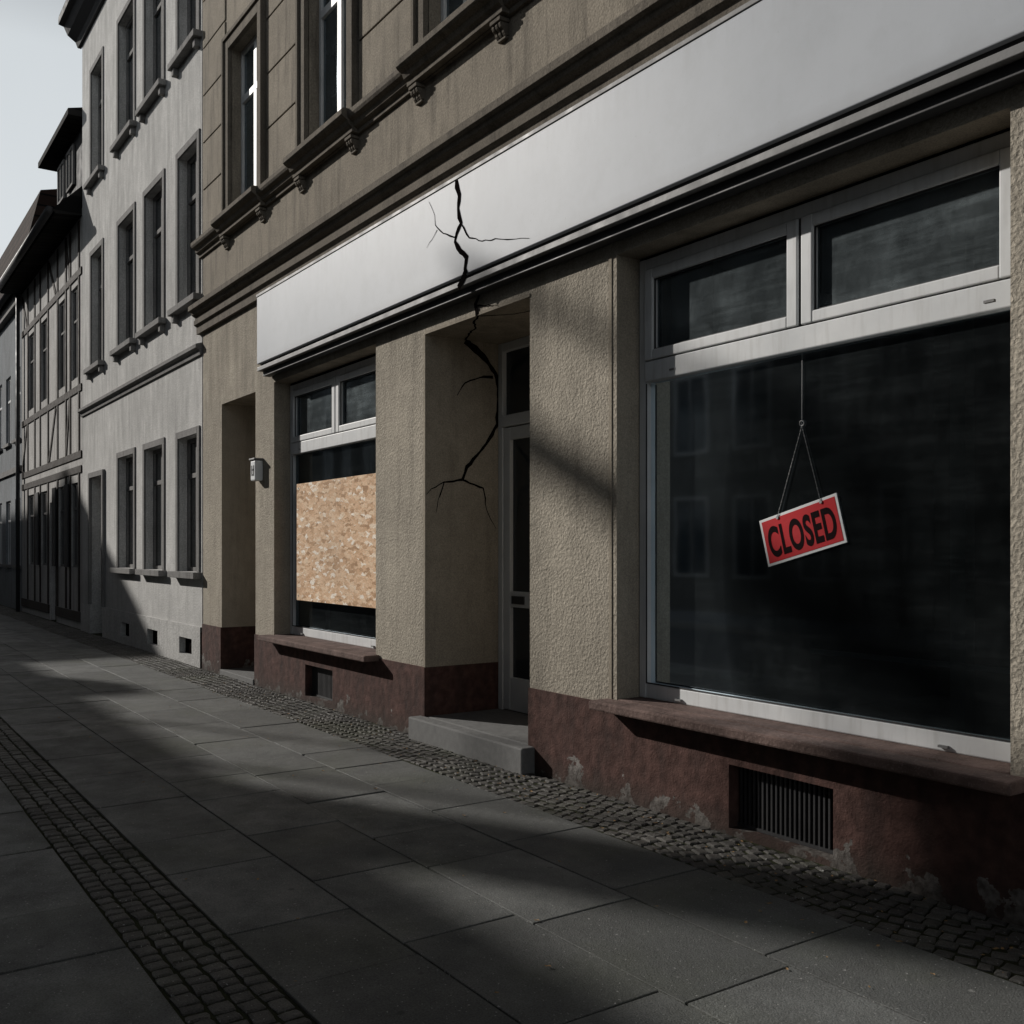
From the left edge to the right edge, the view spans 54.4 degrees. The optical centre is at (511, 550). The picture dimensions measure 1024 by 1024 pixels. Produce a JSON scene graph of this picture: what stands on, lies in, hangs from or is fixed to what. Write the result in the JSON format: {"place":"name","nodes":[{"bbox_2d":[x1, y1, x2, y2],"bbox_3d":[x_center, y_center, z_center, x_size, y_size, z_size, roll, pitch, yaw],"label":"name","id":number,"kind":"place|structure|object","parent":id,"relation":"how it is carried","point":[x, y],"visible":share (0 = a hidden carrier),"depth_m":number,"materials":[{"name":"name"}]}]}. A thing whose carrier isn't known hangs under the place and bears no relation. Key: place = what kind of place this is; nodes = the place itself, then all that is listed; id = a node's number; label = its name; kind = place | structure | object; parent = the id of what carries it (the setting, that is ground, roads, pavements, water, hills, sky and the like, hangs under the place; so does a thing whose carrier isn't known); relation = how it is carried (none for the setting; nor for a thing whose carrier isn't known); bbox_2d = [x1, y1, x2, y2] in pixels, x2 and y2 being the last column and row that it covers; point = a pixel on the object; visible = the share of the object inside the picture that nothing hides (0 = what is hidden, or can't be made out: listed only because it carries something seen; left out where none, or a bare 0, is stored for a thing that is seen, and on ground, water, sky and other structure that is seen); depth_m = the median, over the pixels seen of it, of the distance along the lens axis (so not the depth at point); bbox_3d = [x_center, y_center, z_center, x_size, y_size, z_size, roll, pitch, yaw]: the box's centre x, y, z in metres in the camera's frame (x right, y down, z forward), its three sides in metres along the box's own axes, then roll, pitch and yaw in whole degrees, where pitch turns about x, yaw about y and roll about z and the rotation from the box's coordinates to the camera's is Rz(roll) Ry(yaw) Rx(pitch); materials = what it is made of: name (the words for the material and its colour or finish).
{"place":"outdoors","nodes":[
{"label":"outdoors","id":0,"kind":"place"},
{"bbox_2d":[0,0,81,257],"label":"sky","id":1,"kind":"structure","parent":0,"point":[41,65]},
{"bbox_2d":[45,325,45,398],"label":"window glass","id":2,"kind":"object","parent":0,"point":[45,362],"visible":0.2,"depth_m":23.80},
{"bbox_2d":[22,216,81,628],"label":"infill wall","id":3,"kind":"structure","parent":0,"point":[61,412],"depth_m":22.68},
{"bbox_2d":[57,159,65,204],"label":"dormer window frame","id":4,"kind":"object","parent":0,"point":[63,163],"visible":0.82,"depth_m":22.13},
{"bbox_2d":[66,144,74,193],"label":"dormer window frame","id":5,"kind":"object","parent":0,"point":[72,184],"visible":1,"depth_m":21.30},
{"bbox_2d":[100,260,100,359],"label":"window glass","id":6,"kind":"object","parent":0,"point":[100,311],"visible":0.2,"depth_m":19.36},
{"bbox_2d":[100,78,100,164],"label":"window glass","id":7,"kind":"object","parent":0,"point":[100,122],"visible":0.2,"depth_m":19.36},
{"bbox_2d":[0,604,1023,1023],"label":"pavement","id":8,"kind":"structure","parent":0,"point":[406,892],"depth_m":4.65,"materials":[{"name":"stone"}]},
{"bbox_2d":[0,305,21,610],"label":"facade","id":9,"kind":"structure","parent":8,"relation":"on","point":[8,454],"depth_m":27.90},
{"bbox_2d":[16,294,19,611],"bbox_3d":[-12.934,-2.550,26.057,0.100,8.300,0.095,0,0,-35],"label":"downpipe","id":10,"kind":"object","parent":8,"relation":"on","point":[17,452],"visible":1,"depth_m":26.02,"materials":[{"name":"metal"}]},
{"bbox_2d":[29,285,77,619],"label":"infill wall reveals","id":11,"kind":"object","parent":8,"relation":"on","point":[52,591],"visible":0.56,"depth_m":22.96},
{"bbox_2d":[30,334,33,409],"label":"window frame","id":12,"kind":"object","parent":11,"relation":"attached to","point":[31,360],"visible":0.51,"depth_m":25.38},
{"bbox_2d":[30,495,33,563],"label":"window frame","id":13,"kind":"object","parent":11,"relation":"attached to","point":[31,516],"visible":0.47,"depth_m":25.38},
{"bbox_2d":[43,320,46,400],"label":"window frame","id":14,"kind":"object","parent":11,"relation":"attached to","point":[44,348],"visible":0.41,"depth_m":23.89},
{"bbox_2d":[43,491,46,564],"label":"window frame","id":15,"kind":"object","parent":11,"relation":"attached to","point":[44,514],"visible":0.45,"depth_m":23.89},
{"bbox_2d":[21,220,81,622],"bbox_3d":[-10.780,-2.625,23.120,0.042,8.150,7.480,0,0,-35],"label":"timber frame","id":16,"kind":"object","parent":11,"relation":"attached to","point":[73,615],"visible":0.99,"depth_m":22.32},
{"bbox_2d":[35,484,68,566],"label":"shutters","id":17,"kind":"object","parent":16,"relation":"attached to","point":[66,525],"visible":1,"depth_m":22.11,"materials":[{"name":"wood"}]},
{"bbox_2d":[61,487,63,565],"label":"window frame","id":18,"kind":"object","parent":11,"relation":"attached to","point":[62,488],"visible":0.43,"depth_m":22.07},
{"bbox_2d":[62,489,63,563],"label":"window glass","id":19,"kind":"object","parent":18,"relation":"in","point":[62,527],"visible":0.4,"depth_m":22.03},
{"bbox_2d":[61,301,64,387],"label":"window frame","id":20,"kind":"object","parent":11,"relation":"attached to","point":[62,305],"visible":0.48,"depth_m":21.91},
{"bbox_2d":[62,306,63,386],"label":"window glass","id":21,"kind":"object","parent":20,"relation":"in","point":[63,347],"visible":0.2,"depth_m":21.98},
{"bbox_2d":[73,287,77,379],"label":"window frame","id":22,"kind":"object","parent":11,"relation":"attached to","point":[74,320],"visible":0.41,"depth_m":20.92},
{"bbox_2d":[75,292,76,377],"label":"window glass","id":23,"kind":"object","parent":22,"relation":"in","point":[75,336],"visible":0.2,"depth_m":20.88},
{"bbox_2d":[73,483,77,566],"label":"window frame","id":24,"kind":"object","parent":11,"relation":"attached to","point":[74,509],"visible":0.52,"depth_m":20.92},
{"bbox_2d":[75,486,76,564],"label":"window glass","id":25,"kind":"object","parent":24,"relation":"in","point":[75,526],"visible":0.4,"depth_m":20.88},
{"bbox_2d":[81,603,199,667],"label":"plinth","id":26,"kind":"structure","parent":8,"relation":"on","point":[169,633],"depth_m":15.83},
{"bbox_2d":[90,604,191,655],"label":"plinth reveals","id":27,"kind":"object","parent":8,"relation":"on","point":[95,618],"visible":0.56,"depth_m":19.32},
{"bbox_2d":[126,623,201,657],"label":"basement windows","id":28,"kind":"structure","parent":27,"relation":"attached to","point":[188,645],"depth_m":14.37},
{"bbox_2d":[82,0,201,626],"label":"facade","id":29,"kind":"structure","parent":8,"relation":"on","point":[168,406],"depth_m":16.41,"materials":[{"name":"paint"}]},
{"bbox_2d":[202,0,202,623],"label":"side and back walls","id":30,"kind":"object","parent":8,"relation":"on","point":[202,296],"visible":0.15,"depth_m":13.62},
{"bbox_2d":[92,0,196,604],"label":"facade reveals","id":31,"kind":"object","parent":30,"relation":"attached to","point":[96,481],"visible":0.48,"depth_m":16.12,"materials":[{"name":"paint"}]},
{"bbox_2d":[58,0,104,48],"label":"eaves cornice","id":32,"kind":"structure","parent":31,"relation":"attached to","point":[76,19],"depth_m":19.34,"materials":[{"name":"stone"}]},
{"bbox_2d":[98,256,100,359],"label":"window frame","id":33,"kind":"object","parent":31,"relation":"attached to","point":[99,286],"visible":0.2,"depth_m":19.35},
{"bbox_2d":[98,72,100,163],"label":"window frame","id":34,"kind":"object","parent":31,"relation":"attached to","point":[99,101],"visible":0.16,"depth_m":19.35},
{"bbox_2d":[126,221,132,338],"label":"window frame","id":35,"kind":"object","parent":31,"relation":"attached to","point":[128,258],"visible":0.3,"depth_m":17.55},
{"bbox_2d":[129,226,132,337],"bbox_3d":[-6.489,-4.610,17.157,0.001,2.140,1.030,0,0,-35],"label":"window glass","id":36,"kind":"object","parent":35,"relation":"in","point":[131,284],"visible":0.2,"depth_m":17.38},
{"bbox_2d":[126,457,132,567],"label":"window frame","id":37,"kind":"object","parent":31,"relation":"attached to","point":[128,489],"visible":0.41,"depth_m":17.55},
{"bbox_2d":[129,461,132,563],"bbox_3d":[-6.489,-0.660,17.157,0.001,1.880,1.030,0,0,-35],"label":"window glass","id":38,"kind":"object","parent":37,"relation":"in","point":[130,514],"visible":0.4,"depth_m":17.41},
{"bbox_2d":[126,16,132,122],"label":"window frame","id":39,"kind":"object","parent":31,"relation":"attached to","point":[129,56],"visible":0.24,"depth_m":17.55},
{"bbox_2d":[129,22,132,119],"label":"window glass","id":40,"kind":"object","parent":39,"relation":"in","point":[131,75],"visible":0.2,"depth_m":17.38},
{"bbox_2d":[78,342,202,416],"bbox_3d":[-6.473,-2.765,16.798,0.100,0.170,7.780,0,0,-35],"label":"string course","id":41,"kind":"object","parent":31,"relation":"attached to","point":[192,352],"visible":1,"depth_m":15.78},
{"bbox_2d":[83,28,201,578],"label":"window sills","id":42,"kind":"structure","parent":31,"relation":"attached to","point":[185,49],"depth_m":15.52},
{"bbox_2d":[88,0,199,606],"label":"window surrounds","id":43,"kind":"object","parent":31,"relation":"attached to","point":[189,143],"visible":0.91,"depth_m":16.11,"materials":[{"name":"stone"}]},
{"bbox_2d":[153,190,161,319],"bbox_3d":[-5.498,-4.610,15.703,0.054,2.180,1.050,0,0,-35],"label":"window frame","id":44,"kind":"object","parent":31,"relation":"attached to","point":[157,233],"visible":0.28,"depth_m":16.08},
{"bbox_2d":[156,197,160,317],"bbox_3d":[-5.492,-4.610,15.707,0.001,2.140,1.010,0,0,-35],"label":"window glass","id":45,"kind":"object","parent":44,"relation":"in","point":[158,260],"visible":0.2,"depth_m":15.96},
{"bbox_2d":[153,448,161,568],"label":"window frame","id":46,"kind":"object","parent":31,"relation":"attached to","point":[155,484],"visible":0.41,"depth_m":16.08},
{"bbox_2d":[156,453,160,565],"bbox_3d":[-5.492,-0.660,15.707,0.001,1.880,1.010,0,0,-35],"label":"window glass","id":47,"kind":"object","parent":46,"relation":"in","point":[158,511],"visible":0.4,"depth_m":15.96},
{"bbox_2d":[153,0,161,84],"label":"window frame","id":48,"kind":"object","parent":31,"relation":"attached to","point":[156,11],"visible":0.18,"depth_m":16.08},
{"bbox_2d":[156,0,160,79],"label":"window glass","id":49,"kind":"object","parent":48,"relation":"in","point":[158,46],"depth_m":15.96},
{"bbox_2d":[187,152,196,295],"bbox_3d":[-4.481,-4.610,14.223,0.054,2.180,0.920,0,0,-35],"label":"window frame","id":50,"kind":"object","parent":31,"relation":"attached to","point":[193,198],"visible":0.23,"depth_m":14.54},
{"bbox_2d":[190,159,195,293],"bbox_3d":[-4.476,-4.610,14.227,0.001,2.140,0.880,0,0,-35],"label":"window glass","id":51,"kind":"object","parent":50,"relation":"in","point":[192,228],"visible":0.2,"depth_m":14.47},
{"bbox_2d":[187,437,196,570],"bbox_3d":[-4.481,-0.660,14.223,0.054,1.920,0.920,0,0,-35],"label":"window frame","id":52,"kind":"object","parent":31,"relation":"attached to","point":[192,475],"visible":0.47,"depth_m":14.54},
{"bbox_2d":[190,442,195,566],"bbox_3d":[-4.476,-0.660,14.227,0.001,1.880,0.880,0,0,-35],"label":"window glass","id":53,"kind":"object","parent":52,"relation":"in","point":[193,507],"visible":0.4,"depth_m":14.43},
{"bbox_2d":[187,0,196,35],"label":"window frame","id":54,"kind":"object","parent":31,"relation":"attached to","point":[188,16],"depth_m":14.55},
{"bbox_2d":[190,0,195,31],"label":"window glass","id":55,"kind":"object","parent":54,"relation":"in","point":[192,14],"depth_m":14.47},
{"bbox_2d":[220,667,253,684],"bbox_3d":[-3.124,1.595,12.632,0.780,0.110,1.232,0,0,-35],"label":"side door step","id":56,"kind":"object","parent":8,"relation":"on","point":[246,674],"visible":0.29,"depth_m":12.57,"materials":[{"name":"stone"}]},
{"bbox_2d":[409,709,534,774],"bbox_3d":[-0.031,1.534,8.078,0.920,0.232,1.690,0,0,-35],"label":"entrance step","id":57,"kind":"object","parent":8,"relation":"on","point":[496,737],"visible":0.59,"depth_m":7.89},
{"bbox_2d":[498,335,529,713],"bbox_3d":[0.332,-0.215,8.327,0.080,3.270,1.524,0,0,-35],"label":"entrance door frame","id":58,"kind":"object","parent":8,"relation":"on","point":[512,693],"visible":0.33,"depth_m":8.84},
{"bbox_2d":[511,596,524,604],"bbox_3d":[0.127,0.450,8.539,0.062,0.300,0.530,0,0,-35],"label":"letter slot and handle","id":59,"kind":"object","parent":58,"relation":"attached to","point":[520,600],"visible":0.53,"depth_m":8.68,"materials":[{"name":"metal"}]},
{"bbox_2d":[506,346,529,679],"bbox_3d":[0.344,-0.220,8.336,0.001,3.240,1.530,0,0,-35],"label":"entrance door glass","id":60,"kind":"object","parent":58,"relation":"in","point":[517,380],"visible":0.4,"depth_m":8.73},
{"bbox_2d":[221,626,832,859],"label":"plinth reveals","id":61,"kind":"object","parent":8,"relation":"on","point":[451,689],"visible":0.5,"depth_m":8.75,"materials":[{"name":"paint"}]},
{"bbox_2d":[311,666,832,853],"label":"basement grilles","id":62,"kind":"object","parent":61,"relation":"on","point":[321,682],"visible":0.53,"depth_m":5.43,"materials":[{"name":"metal"}]},
{"bbox_2d":[202,624,1023,926],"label":"plinth","id":63,"kind":"structure","parent":8,"relation":"on","point":[955,845],"depth_m":5.66,"materials":[{"name":"paint"}]},
{"bbox_2d":[743,768,832,848],"bbox_3d":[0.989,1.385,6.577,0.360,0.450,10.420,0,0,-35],"label":"grille","id":64,"kind":"object","parent":63,"relation":"in","point":[788,807],"visible":0.04,"depth_m":5.48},
{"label":"side walls","id":65,"kind":"object","parent":8,"relation":"on","visible":0},
{"bbox_2d":[0,371,15,564],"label":"facade reveals","id":66,"kind":"object","parent":65,"relation":"attached to","point":[6,443],"visible":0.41,"depth_m":28.60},
{"bbox_2d":[8,501,10,564],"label":"window frame","id":67,"kind":"object","parent":66,"relation":"attached to","point":[9,521],"visible":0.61,"depth_m":28.39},
{"bbox_2d":[8,378,10,442],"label":"window frame","id":68,"kind":"object","parent":66,"relation":"attached to","point":[9,380],"visible":0.32,"depth_m":28.37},
{"bbox_2d":[0,294,21,568],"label":"sills and courses","id":69,"kind":"structure","parent":66,"relation":"attached to","point":[8,311],"depth_m":27.54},
{"bbox_2d":[0,189,56,312],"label":"mansard roof","id":70,"kind":"structure","parent":65,"relation":"on","point":[44,199],"depth_m":27.36,"materials":[{"name":"grey tile"}]},
{"bbox_3d":[4.799,-4.700,8.503,9.098,12.600,18.580,0,0,-34],"label":"side and back walls","id":71,"kind":"object","parent":8,"relation":"on","visible":0},
{"bbox_2d":[232,0,440,201],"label":"wall reveals","id":72,"kind":"structure","parent":71,"relation":"attached to","point":[434,11],"depth_m":10.67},
{"bbox_2d":[241,34,256,193],"bbox_3d":[-3.145,-5.290,12.278,0.054,2.120,1.040,0,0,-35],"label":"window frame","id":73,"kind":"object","parent":72,"relation":"attached to","point":[248,94],"visible":0.26,"depth_m":12.54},
{"bbox_2d":[245,45,253,190],"bbox_3d":[-3.139,-5.290,12.282,0.001,2.080,1.000,0,0,-35],"label":"window glass","id":74,"kind":"object","parent":73,"relation":"attached to","point":[249,123],"visible":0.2,"depth_m":12.52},
{"bbox_2d":[319,0,343,126],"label":"window frame","id":75,"kind":"object","parent":72,"relation":"attached to","point":[327,9],"visible":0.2,"depth_m":10.30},
{"bbox_2d":[324,0,345,122],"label":"window glass","id":76,"kind":"object","parent":75,"relation":"attached to","point":[330,65],"visible":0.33,"depth_m":10.48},
{"bbox_2d":[441,0,446,21],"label":"window frame","id":77,"kind":"object","parent":72,"relation":"attached to","point":[443,9],"depth_m":8.53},
{"bbox_2d":[447,0,466,16],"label":"window glass","id":78,"kind":"object","parent":77,"relation":"attached to","point":[453,6],"depth_m":8.45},
{"bbox_2d":[222,107,1009,699],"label":"ground floor wall reveals","id":79,"kind":"object","parent":71,"relation":"attached to","point":[460,579],"visible":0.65,"depth_m":8.67,"materials":[{"name":"paint"}]},
{"bbox_2d":[249,458,262,480],"bbox_3d":[-3.016,-0.953,11.736,0.113,0.265,0.180,0,0,-35],"label":"house number lamp","id":80,"kind":"object","parent":79,"relation":"attached to","point":[256,469],"visible":1,"depth_m":11.68,"materials":[{"name":"white plastic"}]},
{"bbox_2d":[290,356,375,648],"bbox_3d":[-1.824,-0.470,10.484,0.090,2.869,2.566,0,0,-35],"label":"display window frame","id":81,"kind":"object","parent":79,"relation":"attached to","point":[336,435],"visible":0.67,"depth_m":10.64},
{"bbox_2d":[292,370,375,638],"bbox_3d":[-1.838,-0.478,10.474,0.025,2.694,2.436,0,0,-35],"label":"display window gasket","id":82,"kind":"object","parent":81,"relation":"attached to","point":[292,495],"visible":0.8,"depth_m":11.28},
{"bbox_2d":[296,439,375,637],"bbox_3d":[-1.807,-0.110,10.495,0.001,2.020,2.456,0,0,-35],"label":"display window main pane","id":83,"kind":"object","parent":81,"relation":"in","point":[354,459],"visible":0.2,"depth_m":10.58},
{"bbox_2d":[297,372,375,435],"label":"display window upper panes","id":84,"kind":"object","parent":81,"relation":"in","point":[314,411],"visible":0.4,"depth_m":10.40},
{"bbox_2d":[297,473,375,607],"bbox_3d":[-1.791,-0.095,10.333,0.019,1.310,2.260,0,0,-35],"label":"osb board","id":85,"kind":"object","parent":79,"relation":"attached to","point":[336,541],"visible":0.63,"depth_m":10.34,"materials":[{"name":"wood"}]},
{"bbox_2d":[203,0,641,296],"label":"wall","id":86,"kind":"structure","parent":79,"relation":"on","point":[483,72],"depth_m":8.56,"materials":[{"name":"paint"}]},
{"bbox_2d":[203,0,410,232],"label":"rusticated blocks","id":87,"kind":"structure","parent":86,"relation":"attached to","point":[384,45],"depth_m":11.24,"materials":[{"name":"stone"}]},
{"bbox_2d":[191,0,531,258],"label":"sill course","id":88,"kind":"object","parent":86,"relation":"attached to","point":[389,93],"visible":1,"depth_m":9.32,"materials":[{"name":"stone"}]},
{"bbox_2d":[221,0,428,211],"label":"window surrounds","id":89,"kind":"object","parent":88,"relation":"on","point":[253,11],"visible":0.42,"depth_m":11.58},
{"bbox_2d":[210,0,508,237],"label":"window sill breaks","id":90,"kind":"object","parent":88,"relation":"on","point":[465,24],"depth_m":8.49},
{"bbox_2d":[220,15,509,249],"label":"scroll brackets","id":91,"kind":"object","parent":88,"relation":"attached to","point":[499,24],"visible":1,"depth_m":8.59,"materials":[{"name":"stone"}]},
{"bbox_2d":[188,0,749,334],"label":"cornice","id":92,"kind":"structure","parent":86,"relation":"attached to","point":[642,32],"depth_m":7.52,"materials":[{"name":"stone"}]},
{"bbox_2d":[427,295,528,527],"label":"wall crack","id":93,"kind":"structure","parent":79,"relation":"attached to","point":[475,349],"depth_m":8.80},
{"bbox_2d":[423,256,611,698],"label":"arris strips","id":94,"kind":"object","parent":79,"relation":"attached to","point":[610,459],"visible":0.88,"depth_m":7.29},
{"bbox_2d":[256,0,1023,376],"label":"shop sign board","id":95,"kind":"object","parent":79,"relation":"attached to","point":[750,94],"visible":1,"depth_m":5.90,"materials":[{"name":"metal"}]},
{"bbox_2d":[258,634,1023,795],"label":"window sills","id":96,"kind":"structure","parent":79,"relation":"attached to","point":[981,774],"depth_m":5.14,"materials":[{"name":"stone"}]},
{"bbox_2d":[640,127,1009,261],"bbox_3d":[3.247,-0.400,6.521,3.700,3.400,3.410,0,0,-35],"label":"window frame","id":97,"kind":"object","parent":79,"relation":"attached to","point":[868,179],"depth_m":5.78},
{"bbox_2d":[640,131,1009,762],"bbox_3d":[1.596,-0.470,5.508,0.090,2.869,2.602,0,0,-35],"label":"display window large frame","id":98,"kind":"object","parent":79,"relation":"attached to","point":[950,299],"visible":0.89,"depth_m":5.40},
{"bbox_2d":[759,420,846,566],"bbox_3d":[1.601,-0.503,5.518,0.012,1.194,0.603,0,0,-35],"label":"closed sign","id":99,"kind":"object","parent":98,"relation":"attached to","point":[806,529],"visible":1,"depth_m":5.50,"materials":[{"name":"red plastic"}]},
{"bbox_2d":[646,165,1009,741],"bbox_3d":[1.582,-0.478,5.498,0.025,2.694,2.472,0,0,-35],"label":"display window large gasket","id":100,"kind":"object","parent":98,"relation":"attached to","point":[895,200],"visible":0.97,"depth_m":5.47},
{"bbox_2d":[658,168,998,346],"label":"display window large upper panes","id":101,"kind":"object","parent":98,"relation":"in","point":[951,229],"visible":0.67,"depth_m":5.21,"materials":[{"name":"glass"}]},
{"bbox_2d":[651,310,1009,739],"bbox_3d":[1.613,-0.110,5.519,0.001,2.020,2.492,0,0,-35],"label":"display window large main pane","id":102,"kind":"object","parent":98,"relation":"in","point":[895,607],"visible":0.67,"depth_m":5.26,"materials":[{"name":"glass"}]},
{"bbox_2d":[669,299,993,748],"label":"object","id":103,"kind":"object","parent":98,"relation":"attached to","point":[939,745],"visible":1,"depth_m":4.76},
{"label":"side walls","id":104,"kind":"object","parent":8,"relation":"on","visible":0},
{"bbox_2d":[0,186,81,293],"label":"roof","id":105,"kind":"structure","parent":104,"relation":"on","point":[63,219],"depth_m":21.74,"materials":[{"name":"tile"}]},
{"bbox_2d":[0,294,10,308],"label":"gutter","id":106,"kind":"object","parent":105,"relation":"attached to","point":[4,298],"visible":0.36,"depth_m":26.85,"materials":[{"name":"metal"}]},
{"bbox_2d":[0,206,52,290],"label":"gutter","id":107,"kind":"object","parent":105,"relation":"attached to","point":[47,212],"visible":1,"depth_m":21.77,"materials":[{"name":"metal"}]},
{"bbox_2d":[57,127,81,197],"bbox_3d":[-8.329,-7.875,22.305,2.900,1.750,3.000,0,0,-35],"label":"dormer","id":108,"kind":"object","parent":105,"relation":"on","point":[77,141],"visible":0.07,"depth_m":20.90,"materials":[{"name":"stone"}]},
{"bbox_2d":[38,107,81,171],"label":"dormer roof","id":109,"kind":"structure","parent":108,"relation":"on","point":[64,136],"depth_m":21.25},
{"bbox_2d":[203,82,1023,776],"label":"ground floor wall","id":110,"kind":"structure","parent":0,"point":[569,476],"depth_m":7.00,"materials":[{"name":"paint"}]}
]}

